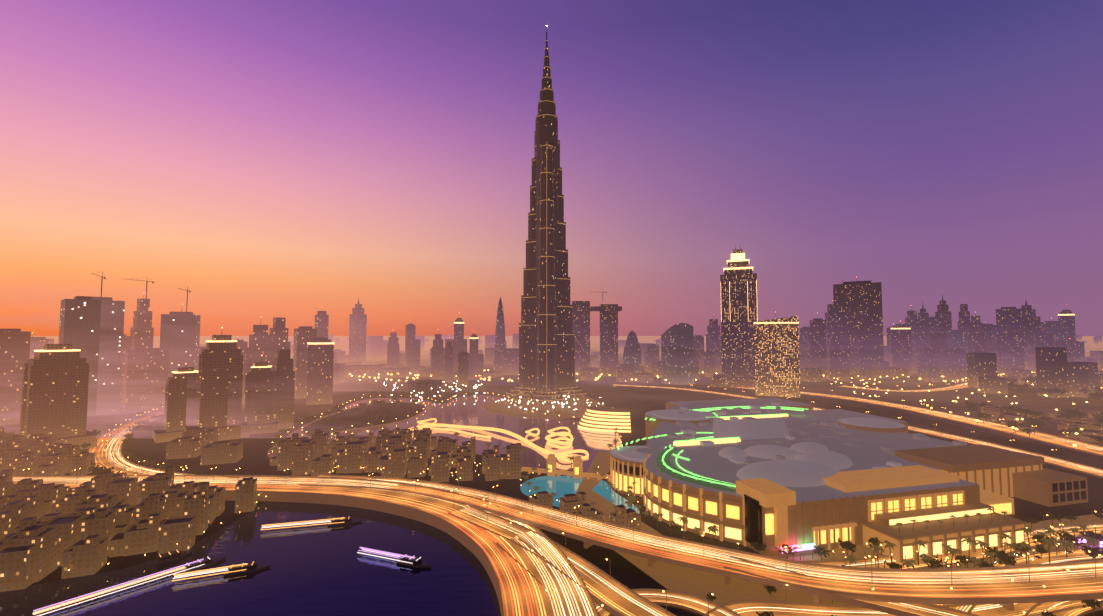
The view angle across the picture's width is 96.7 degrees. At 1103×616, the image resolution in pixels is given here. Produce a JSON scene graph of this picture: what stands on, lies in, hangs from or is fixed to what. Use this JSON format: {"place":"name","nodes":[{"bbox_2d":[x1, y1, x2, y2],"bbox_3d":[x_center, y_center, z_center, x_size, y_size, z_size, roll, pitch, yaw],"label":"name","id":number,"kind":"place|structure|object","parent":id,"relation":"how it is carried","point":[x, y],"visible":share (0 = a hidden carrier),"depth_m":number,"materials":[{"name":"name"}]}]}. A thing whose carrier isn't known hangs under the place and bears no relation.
{"place":"outdoors","nodes":[
{"label":"outdoors","id":0,"kind":"place"},
{"bbox_2d":[0,329,30,425],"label":"tower","id":1,"kind":"structure","parent":0,"point":[14,350],"depth_m":744.92,"materials":[{"name":"brown glass"}]},
{"bbox_2d":[59,272,124,412],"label":"tower","id":2,"kind":"structure","parent":0,"point":[84,320],"depth_m":831.66,"materials":[{"name":"concrete"}]},
{"bbox_2d":[0,411,198,436],"bbox_3d":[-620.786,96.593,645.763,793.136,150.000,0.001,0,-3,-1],"label":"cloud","id":3,"kind":"structure","parent":0,"point":[137,418],"depth_m":644.20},
{"bbox_2d":[120,334,131,406],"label":"tower","id":4,"kind":"structure","parent":0,"point":[129,338],"depth_m":933.76,"materials":[{"name":"grey glass"}]},
{"bbox_2d":[129,277,153,349],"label":"tower","id":5,"kind":"structure","parent":0,"point":[142,315],"depth_m":991.49,"materials":[{"name":"grey glass"}]},
{"bbox_2d":[122,348,168,410],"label":"tower","id":6,"kind":"structure","parent":0,"point":[142,372],"depth_m":870.59,"materials":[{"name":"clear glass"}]},
{"bbox_2d":[0,324,351,414],"bbox_3d":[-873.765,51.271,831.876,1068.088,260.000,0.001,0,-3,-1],"label":"cloud","id":7,"kind":"structure","parent":0,"point":[150,410],"depth_m":831.04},
{"bbox_2d":[160,287,200,376],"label":"tower","id":8,"kind":"structure","parent":0,"point":[188,322],"depth_m":948.04,"materials":[{"name":"concrete"}]},
{"bbox_2d":[46,312,382,391],"bbox_3d":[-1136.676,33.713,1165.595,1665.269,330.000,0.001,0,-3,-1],"label":"cloud","id":9,"kind":"structure","parent":0,"point":[337,364],"depth_m":1170.48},
{"bbox_2d":[237,336,247,403],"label":"tower","id":10,"kind":"structure","parent":0,"point":[244,346],"depth_m":971.34,"materials":[{"name":"grey glass"}]},
{"bbox_2d":[0,501,500,615],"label":"lagoon water","id":11,"kind":"structure","parent":0,"point":[323,569],"depth_m":274.88,"materials":[{"name":"liquid"}]},
{"bbox_2d":[153,550,192,564],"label":"moored boat","id":12,"kind":"object","parent":11,"relation":"on","point":[169,556],"visible":0.98,"depth_m":297.83,"materials":[{"name":"brown"}]},
{"bbox_2d":[179,556,225,574],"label":"boat","id":13,"kind":"object","parent":11,"relation":"on","point":[207,561],"visible":0.77,"depth_m":288.67,"materials":[{"name":"grey"}]},
{"bbox_2d":[33,559,204,615],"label":"light trail","id":14,"kind":"object","parent":13,"relation":"attached to","point":[102,592],"visible":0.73,"depth_m":258.04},
{"bbox_2d":[224,561,270,575],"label":"boat","id":15,"kind":"object","parent":11,"relation":"on","point":[253,566],"visible":0.83,"depth_m":282.96,"materials":[{"name":"brown"}]},
{"bbox_2d":[172,563,247,580],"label":"boat","id":16,"kind":"object","parent":15,"relation":"attached to","point":[199,572],"visible":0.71,"depth_m":276.92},
{"bbox_2d":[328,516,361,525],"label":"boat","id":17,"kind":"object","parent":11,"relation":"on","point":[347,520],"visible":0.81,"depth_m":353.93,"materials":[{"name":"brown"}]},
{"bbox_2d":[261,517,344,529],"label":"light streak","id":18,"kind":"object","parent":17,"relation":"attached to","point":[296,523],"visible":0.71,"depth_m":347.47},
{"bbox_2d":[396,554,431,567],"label":"boat","id":19,"kind":"object","parent":11,"relation":"in","point":[417,562],"visible":0.85,"depth_m":291.07,"materials":[{"name":"grey"}]},
{"bbox_2d":[357,547,414,563],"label":"light trail","id":20,"kind":"object","parent":19,"relation":"attached to","point":[381,552],"visible":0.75,"depth_m":300.17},
{"bbox_2d":[244,325,273,408],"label":"tower","id":21,"kind":"structure","parent":0,"point":[257,351],"depth_m":922.47,"materials":[{"name":"grey glass"}]},
{"bbox_2d":[269,317,289,370],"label":"tower","id":22,"kind":"structure","parent":0,"point":[280,322],"depth_m":948.30,"materials":[{"name":"grey glass"}]},
{"bbox_2d":[273,349,294,429],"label":"tower","id":23,"kind":"structure","parent":0,"point":[284,387],"depth_m":711.74,"materials":[{"name":"brown metal"}]},
{"bbox_2d":[306,338,333,404],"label":"tower","id":24,"kind":"structure","parent":0,"point":[325,378],"depth_m":958.78,"materials":[{"name":"grey glass"}]},
{"bbox_2d":[315,311,328,338],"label":"tower","id":25,"kind":"structure","parent":0,"point":[321,326],"depth_m":1228.35,"materials":[{"name":"grey glass"}]},
{"bbox_2d":[349,298,366,363],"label":"tower","id":26,"kind":"structure","parent":0,"point":[358,319],"depth_m":2202.87,"materials":[{"name":"grey glass"}]},
{"bbox_2d":[302,402,424,436],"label":"park island lawn","id":27,"kind":"structure","parent":0,"point":[328,423],"depth_m":789.90,"materials":[{"name":"brown plant"}]},
{"bbox_2d":[267,395,621,471],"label":"burj lake water","id":28,"kind":"structure","parent":0,"point":[467,411],"depth_m":697.97,"materials":[{"name":"liquid"}]},
{"bbox_2d":[444,337,452,382],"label":"tower","id":29,"kind":"structure","parent":0,"point":[448,371],"depth_m":1380.43,"materials":[{"name":"brown metal"}]},
{"bbox_2d":[458,352,468,385],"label":"tower","id":30,"kind":"structure","parent":0,"point":[463,367],"depth_m":1299.57,"materials":[{"name":"brown metal"}]},
{"bbox_2d":[0,336,1102,615],"bbox_3d":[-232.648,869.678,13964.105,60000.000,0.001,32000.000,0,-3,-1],"label":"ground","id":31,"kind":"structure","parent":0,"point":[604,390],"depth_m":816.09,"materials":[{"name":"soil"}]},
{"bbox_2d":[0,428,56,445],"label":"buildings","id":32,"kind":"structure","parent":31,"relation":"on","point":[28,439],"depth_m":554.53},
{"bbox_2d":[29,333,53,358],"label":"tower","id":33,"kind":"structure","parent":31,"relation":"on","point":[43,340],"depth_m":930.55,"materials":[{"name":"grey glass"}]},
{"bbox_2d":[19,344,97,449],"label":"tower","id":34,"kind":"structure","parent":31,"relation":"on","point":[55,383],"depth_m":577.13,"materials":[{"name":"brown concrete"}]},
{"bbox_2d":[0,435,256,591],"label":"low-rise buildings","id":35,"kind":"structure","parent":31,"relation":"on","point":[86,528],"depth_m":324.63,"materials":[{"name":"concrete"}]},
{"bbox_2d":[88,423,238,477],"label":"highway","id":36,"kind":"structure","parent":31,"relation":"on","point":[114,444],"depth_m":542.44,"materials":[{"name":"asphalt"}]},
{"bbox_2d":[152,363,197,442],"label":"tower","id":37,"kind":"structure","parent":31,"relation":"on","point":[181,393],"depth_m":643.53,"materials":[{"name":"brown metal"}]},
{"bbox_2d":[165,425,242,464],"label":"low-rise buildings","id":38,"kind":"structure","parent":31,"relation":"on","point":[207,445],"depth_m":540.69,"materials":[{"name":"concrete"}]},
{"bbox_2d":[184,327,249,440],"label":"tower","id":39,"kind":"structure","parent":31,"relation":"on","point":[220,379],"depth_m":643.41,"materials":[{"name":"brown concrete"}]},
{"bbox_2d":[244,355,278,433],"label":"tower","id":40,"kind":"structure","parent":31,"relation":"on","point":[259,399],"depth_m":685.88,"materials":[{"name":"brown metal"}]},
{"bbox_2d":[293,326,316,398],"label":"tower","id":41,"kind":"structure","parent":31,"relation":"on","point":[310,333],"depth_m":1047.25,"materials":[{"name":"grey glass"}]},
{"bbox_2d":[12,475,598,615],"bbox_3d":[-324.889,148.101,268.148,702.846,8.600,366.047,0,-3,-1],"label":"highway","id":42,"kind":"structure","parent":31,"relation":"on","point":[520,590],"depth_m":325.91,"materials":[{"name":"asphalt"}]},
{"bbox_2d":[23,381,1100,615],"bbox_3d":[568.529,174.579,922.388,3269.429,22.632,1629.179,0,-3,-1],"label":"street lamp posts","id":43,"kind":"object","parent":42,"relation":"on","point":[683,529],"visible":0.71,"depth_m":299.24,"materials":[{"name":"silver metal"}]},
{"bbox_2d":[345,365,411,377],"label":"low-rise building","id":44,"kind":"structure","parent":31,"relation":"on","point":[359,369],"depth_m":1544.58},
{"bbox_2d":[333,348,444,383],"bbox_3d":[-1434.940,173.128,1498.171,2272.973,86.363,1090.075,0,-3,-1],"label":"distant buildings","id":45,"kind":"structure","parent":31,"relation":"on","point":[422,371],"depth_m":1655.38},
{"bbox_2d":[387,332,398,363],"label":"tower","id":46,"kind":"structure","parent":31,"relation":"on","point":[393,347],"depth_m":1723.60,"materials":[{"name":"brown concrete"}]},
{"bbox_2d":[269,428,520,481],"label":"low-rise buildings","id":47,"kind":"structure","parent":31,"relation":"on","point":[389,454],"depth_m":485.00,"materials":[{"name":"concrete"}]},
{"bbox_2d":[405,322,415,365],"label":"tower","id":48,"kind":"structure","parent":31,"relation":"on","point":[409,344],"depth_m":1795.24,"materials":[{"name":"brown concrete"}]},
{"bbox_2d":[407,380,442,390],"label":"building","id":49,"kind":"structure","parent":31,"relation":"on","point":[422,385],"depth_m":1177.45,"materials":[{"name":"grey glass"}]},
{"bbox_2d":[431,329,443,379],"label":"tower","id":50,"kind":"structure","parent":31,"relation":"on","point":[437,373],"depth_m":1472.60,"materials":[{"name":"grey concrete"}]},
{"bbox_2d":[454,318,463,338],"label":"tower","id":51,"kind":"structure","parent":31,"relation":"on","point":[458,328],"depth_m":1703.59,"materials":[{"name":"grey glass"}]},
{"bbox_2d":[408,418,588,462],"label":"fountain light trails","id":52,"kind":"object","parent":31,"relation":"on","point":[562,456],"visible":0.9,"depth_m":637.23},
{"bbox_2d":[495,297,505,348],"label":"tower","id":53,"kind":"structure","parent":31,"relation":"on","point":[500,335],"depth_m":1711.97,"materials":[{"name":"grey glass"}]},
{"bbox_2d":[494,348,518,374],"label":"building","id":54,"kind":"structure","parent":31,"relation":"on","point":[506,361],"depth_m":1648.86,"materials":[{"name":"grey glass"}]},
{"bbox_2d":[482,397,604,418],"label":"burj island plaza","id":55,"kind":"structure","parent":31,"relation":"on","point":[504,407],"depth_m":908.95,"materials":[{"name":"concrete"}]},
{"bbox_2d":[506,27,586,403],"bbox_3d":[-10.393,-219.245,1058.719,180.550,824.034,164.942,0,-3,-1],"label":"skyscraper","id":56,"kind":"structure","parent":31,"relation":"on","point":[546,354],"depth_m":1057.18,"materials":[{"name":"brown glass"}]},
{"bbox_2d":[496,537,600,615],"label":"median","id":57,"kind":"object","parent":31,"relation":"on","point":[505,551],"depth_m":288.44,"materials":[{"name":"concrete"}]},
{"bbox_2d":[448,505,675,615],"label":"road ramp","id":58,"kind":"structure","parent":31,"relation":"on","point":[615,597],"depth_m":263.59,"materials":[{"name":"asphalt"}]},
{"bbox_2d":[521,454,609,481],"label":"foot bridge gate towers","id":59,"kind":"structure","parent":31,"relation":"on","point":[577,472],"depth_m":472.04,"materials":[{"name":"stone"}]},
{"bbox_2d":[55,333,1102,379],"bbox_3d":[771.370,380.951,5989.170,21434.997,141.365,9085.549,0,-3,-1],"label":"distant city blocks","id":60,"kind":"structure","parent":31,"relation":"on","point":[939,343],"depth_m":1816.03,"materials":[{"name":"concrete"}]},
{"bbox_2d":[528,491,640,529],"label":"buildings","id":61,"kind":"structure","parent":31,"relation":"on","point":[622,515],"depth_m":354.57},
{"bbox_2d":[572,289,621,376],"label":"tower","id":62,"kind":"structure","parent":31,"relation":"on","point":[608,335],"depth_m":1588.56,"materials":[{"name":"brown glass"}]},
{"bbox_2d":[577,406,630,432],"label":"terraced hotel","id":63,"kind":"structure","parent":31,"relation":"on","point":[602,418],"depth_m":696.99,"materials":[{"name":"stone"}]},
{"bbox_2d":[594,552,648,575],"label":"ground","id":64,"kind":"structure","parent":31,"relation":"on","point":[617,560],"depth_m":293.96,"materials":[{"name":"brown plant"}]},
{"bbox_2d":[623,330,641,372],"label":"tower","id":65,"kind":"structure","parent":31,"relation":"on","point":[632,352],"depth_m":1470.65,"materials":[{"name":"grey glass"}]},
{"bbox_2d":[647,344,658,372],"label":"tower","id":66,"kind":"structure","parent":31,"relation":"on","point":[652,353],"depth_m":1737.24,"materials":[{"name":"grey glass"}]},
{"bbox_2d":[594,588,740,615],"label":"ramp","id":67,"kind":"structure","parent":31,"relation":"on","point":[696,604],"depth_m":250.58,"materials":[{"name":"asphalt"}]},
{"bbox_2d":[299,474,1102,610],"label":"highway","id":68,"kind":"structure","parent":31,"relation":"on","point":[1078,580],"depth_m":264.64,"materials":[{"name":"asphalt"}]},
{"bbox_2d":[580,351,826,382],"bbox_3d":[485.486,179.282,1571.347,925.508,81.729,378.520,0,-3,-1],"label":"distant buildings","id":69,"kind":"structure","parent":31,"relation":"on","point":[625,373],"depth_m":1448.98,"materials":[{"name":"brown glass"}]},
{"bbox_2d":[706,314,721,363],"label":"tower","id":70,"kind":"structure","parent":31,"relation":"on","point":[713,338],"depth_m":1719.78,"materials":[{"name":"grey glass"}]},
{"bbox_2d":[712,247,757,387],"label":"tower","id":71,"kind":"structure","parent":31,"relation":"on","point":[738,290],"depth_m":1288.19,"materials":[{"name":"stone"}]},
{"bbox_2d":[754,315,799,397],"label":"tower","id":72,"kind":"structure","parent":31,"relation":"on","point":[776,346],"depth_m":1079.16,"materials":[{"name":"gold metal"}]},
{"bbox_2d":[810,313,826,366],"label":"tower","id":73,"kind":"structure","parent":31,"relation":"on","point":[818,343],"depth_m":1603.12,"materials":[{"name":"grey glass"}]},
{"bbox_2d":[825,304,833,345],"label":"tower","id":74,"kind":"structure","parent":31,"relation":"on","point":[829,316],"depth_m":1734.88,"materials":[{"name":"grey glass"}]},
{"bbox_2d":[826,333,849,380],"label":"tower","id":75,"kind":"structure","parent":31,"relation":"on","point":[838,360],"depth_m":1439.22,"materials":[{"name":"grey glass"}]},
{"bbox_2d":[610,398,1087,562],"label":"shopping mall","id":76,"kind":"structure","parent":31,"relation":"on","point":[771,473],"depth_m":371.86,"materials":[{"name":"stone"}]},
{"bbox_2d":[724,556,978,615],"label":"road ramp","id":77,"kind":"object","parent":31,"relation":"on","point":[902,609],"visible":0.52,"depth_m":235.18,"materials":[{"name":"asphalt"}]},
{"bbox_2d":[612,384,1102,477],"bbox_3d":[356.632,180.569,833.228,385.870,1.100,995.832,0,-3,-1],"label":"highway","id":78,"kind":"structure","parent":31,"relation":"on","point":[1091,470],"depth_m":613.64,"materials":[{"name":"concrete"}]},
{"bbox_2d":[833,280,883,374],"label":"tower","id":79,"kind":"structure","parent":31,"relation":"on","point":[858,314],"depth_m":1638.44,"materials":[{"name":"purple glass"}]},
{"bbox_2d":[891,322,911,375],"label":"tower","id":80,"kind":"structure","parent":31,"relation":"on","point":[901,341],"depth_m":1631.75,"materials":[{"name":"grey glass"}]},
{"bbox_2d":[703,599,1102,615],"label":"road","id":81,"kind":"structure","parent":31,"relation":"on","point":[753,607],"depth_m":244.31,"materials":[{"name":"asphalt"}]},
{"bbox_2d":[905,305,917,359],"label":"tower","id":82,"kind":"structure","parent":31,"relation":"on","point":[911,319],"depth_m":1877.57,"materials":[{"name":"grey glass"}]},
{"bbox_2d":[916,302,931,355],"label":"tower","id":83,"kind":"structure","parent":31,"relation":"on","point":[923,330],"depth_m":1764.72,"materials":[{"name":"grey glass"}]},
{"bbox_2d":[838,375,1035,391],"bbox_3d":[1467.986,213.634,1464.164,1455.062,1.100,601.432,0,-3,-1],"label":"road","id":84,"kind":"structure","parent":31,"relation":"on","point":[957,386],"depth_m":1207.39,"materials":[{"name":"asphalt"}]},
{"bbox_2d":[778,539,1102,557],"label":"mall neon signs","id":85,"kind":"object","parent":31,"relation":"on","point":[808,549],"visible":0.44,"depth_m":304.33,"materials":[{"name":"glass"}]},
{"bbox_2d":[792,524,1095,568],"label":"palm trees","id":86,"kind":"object","parent":31,"relation":"on","point":[1052,534],"depth_m":297.26,"materials":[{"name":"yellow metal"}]},
{"bbox_2d":[796,523,1102,568],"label":"road","id":87,"kind":"structure","parent":31,"relation":"on","point":[860,562],"depth_m":301.07,"materials":[{"name":"asphalt"}]},
{"bbox_2d":[946,330,964,349],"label":"tower","id":88,"kind":"structure","parent":31,"relation":"on","point":[956,338],"depth_m":1694.51,"materials":[{"name":"grey glass"}]},
{"bbox_2d":[958,304,970,365],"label":"tower","id":89,"kind":"structure","parent":31,"relation":"on","point":[964,319],"depth_m":2052.64,"materials":[{"name":"grey glass"}]},
{"bbox_2d":[835,372,1101,447],"bbox_3d":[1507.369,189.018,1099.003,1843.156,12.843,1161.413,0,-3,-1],"label":"city lights","id":90,"kind":"object","parent":31,"relation":"on","point":[1076,433],"visible":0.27,"depth_m":1001.73,"materials":[{"name":"yellow metal"}]},
{"bbox_2d":[968,313,985,350],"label":"tower","id":91,"kind":"structure","parent":31,"relation":"on","point":[976,337],"depth_m":1640.93,"materials":[{"name":"grey glass"}]},
{"bbox_2d":[853,340,1102,397],"bbox_3d":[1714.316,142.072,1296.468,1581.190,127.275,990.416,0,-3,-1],"label":"distant buildings","id":92,"kind":"structure","parent":31,"relation":"on","point":[1071,371],"depth_m":1258.58,"materials":[{"name":"brown glass"}]},
{"bbox_2d":[996,307,1024,369],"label":"tower","id":93,"kind":"structure","parent":31,"relation":"on","point":[1009,325],"depth_m":1562.85,"materials":[{"name":"grey glass"}]},
{"bbox_2d":[935,548,1102,612],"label":"road","id":94,"kind":"structure","parent":31,"relation":"on","point":[1078,554],"depth_m":298.30,"materials":[{"name":"asphalt"}]},
{"bbox_2d":[981,405,1102,441],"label":"buildings","id":95,"kind":"structure","parent":31,"relation":"on","point":[1086,424],"depth_m":730.07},
{"bbox_2d":[1033,330,1052,373],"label":"tower","id":96,"kind":"structure","parent":31,"relation":"on","point":[1042,339],"depth_m":1643.84,"materials":[{"name":"grey glass"}]},
{"bbox_2d":[1041,318,1059,346],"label":"tower","id":97,"kind":"structure","parent":31,"relation":"on","point":[1051,327],"depth_m":2264.93,"materials":[{"name":"grey glass"}]},
{"bbox_2d":[1024,599,1102,615],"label":"road loop","id":98,"kind":"object","parent":31,"relation":"on","point":[1080,611],"visible":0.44,"depth_m":243.43,"materials":[{"name":"asphalt"}]},
{"bbox_2d":[1058,310,1075,341],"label":"tower","id":99,"kind":"structure","parent":31,"relation":"on","point":[1066,318],"depth_m":2006.94,"materials":[{"name":"grey glass"}]},
{"bbox_2d":[1056,338,1084,358],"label":"tower","id":100,"kind":"structure","parent":31,"relation":"on","point":[1076,345],"depth_m":1767.31,"materials":[{"name":"grey glass"}]},
{"bbox_2d":[0,0,1102,335],"label":"sky","id":101,"kind":"structure","parent":0,"point":[292,160],"materials":[{"name":"purple"}]},
{"bbox_2d":[520,476,639,513],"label":"pool","id":102,"kind":"structure","parent":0,"point":[560,486],"depth_m":436.44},
{"bbox_2d":[661,323,693,384],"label":"tower","id":103,"kind":"structure","parent":0,"point":[677,354],"depth_m":1336.51,"materials":[{"name":"purple glass"}]},
{"bbox_2d":[694,335,703,365],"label":"tower","id":104,"kind":"structure","parent":0,"point":[699,344],"depth_m":1809.95,"materials":[{"name":"grey glass"}]},
{"bbox_2d":[800,327,810,354],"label":"tower","id":105,"kind":"structure","parent":0,"point":[805,349],"depth_m":1870.03,"materials":[{"name":"grey glass"}]},
{"bbox_2d":[575,452,1102,604],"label":"ground","id":106,"kind":"structure","parent":0,"point":[698,583],"depth_m":286.06,"materials":[{"name":"soil"}]},
{"bbox_2d":[886,327,892,366],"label":"tower","id":107,"kind":"structure","parent":0,"point":[889,349],"depth_m":2050.03,"materials":[{"name":"grey glass"}]},
{"bbox_2d":[710,385,1102,455],"bbox_3d":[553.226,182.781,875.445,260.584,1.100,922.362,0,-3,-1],"label":"road","id":108,"kind":"structure","parent":0,"point":[1069,443],"depth_m":742.03,"materials":[{"name":"asphalt"}]},
{"bbox_2d":[935,294,951,332],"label":"tower","id":109,"kind":"structure","parent":0,"point":[943,314],"depth_m":2256.01,"materials":[{"name":"grey glass"}]},
{"bbox_2d":[983,324,996,337],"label":"tower","id":110,"kind":"structure","parent":0,"point":[990,330],"depth_m":2047.46,"materials":[{"name":"grey glass"}]},
{"bbox_2d":[901,405,1102,455],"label":"ground","id":111,"kind":"structure","parent":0,"point":[1050,427],"depth_m":769.34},
{"bbox_2d":[1021,301,1040,369],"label":"tower","id":112,"kind":"structure","parent":0,"point":[1031,322],"depth_m":1886.72,"materials":[{"name":"grey glass"}]},
{"bbox_2d":[1006,383,1102,404],"bbox_3d":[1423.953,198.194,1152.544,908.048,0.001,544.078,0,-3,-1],"label":"park lawn","id":113,"kind":"structure","parent":0,"point":[1029,395],"depth_m":1042.30,"materials":[{"name":"brown plant"}]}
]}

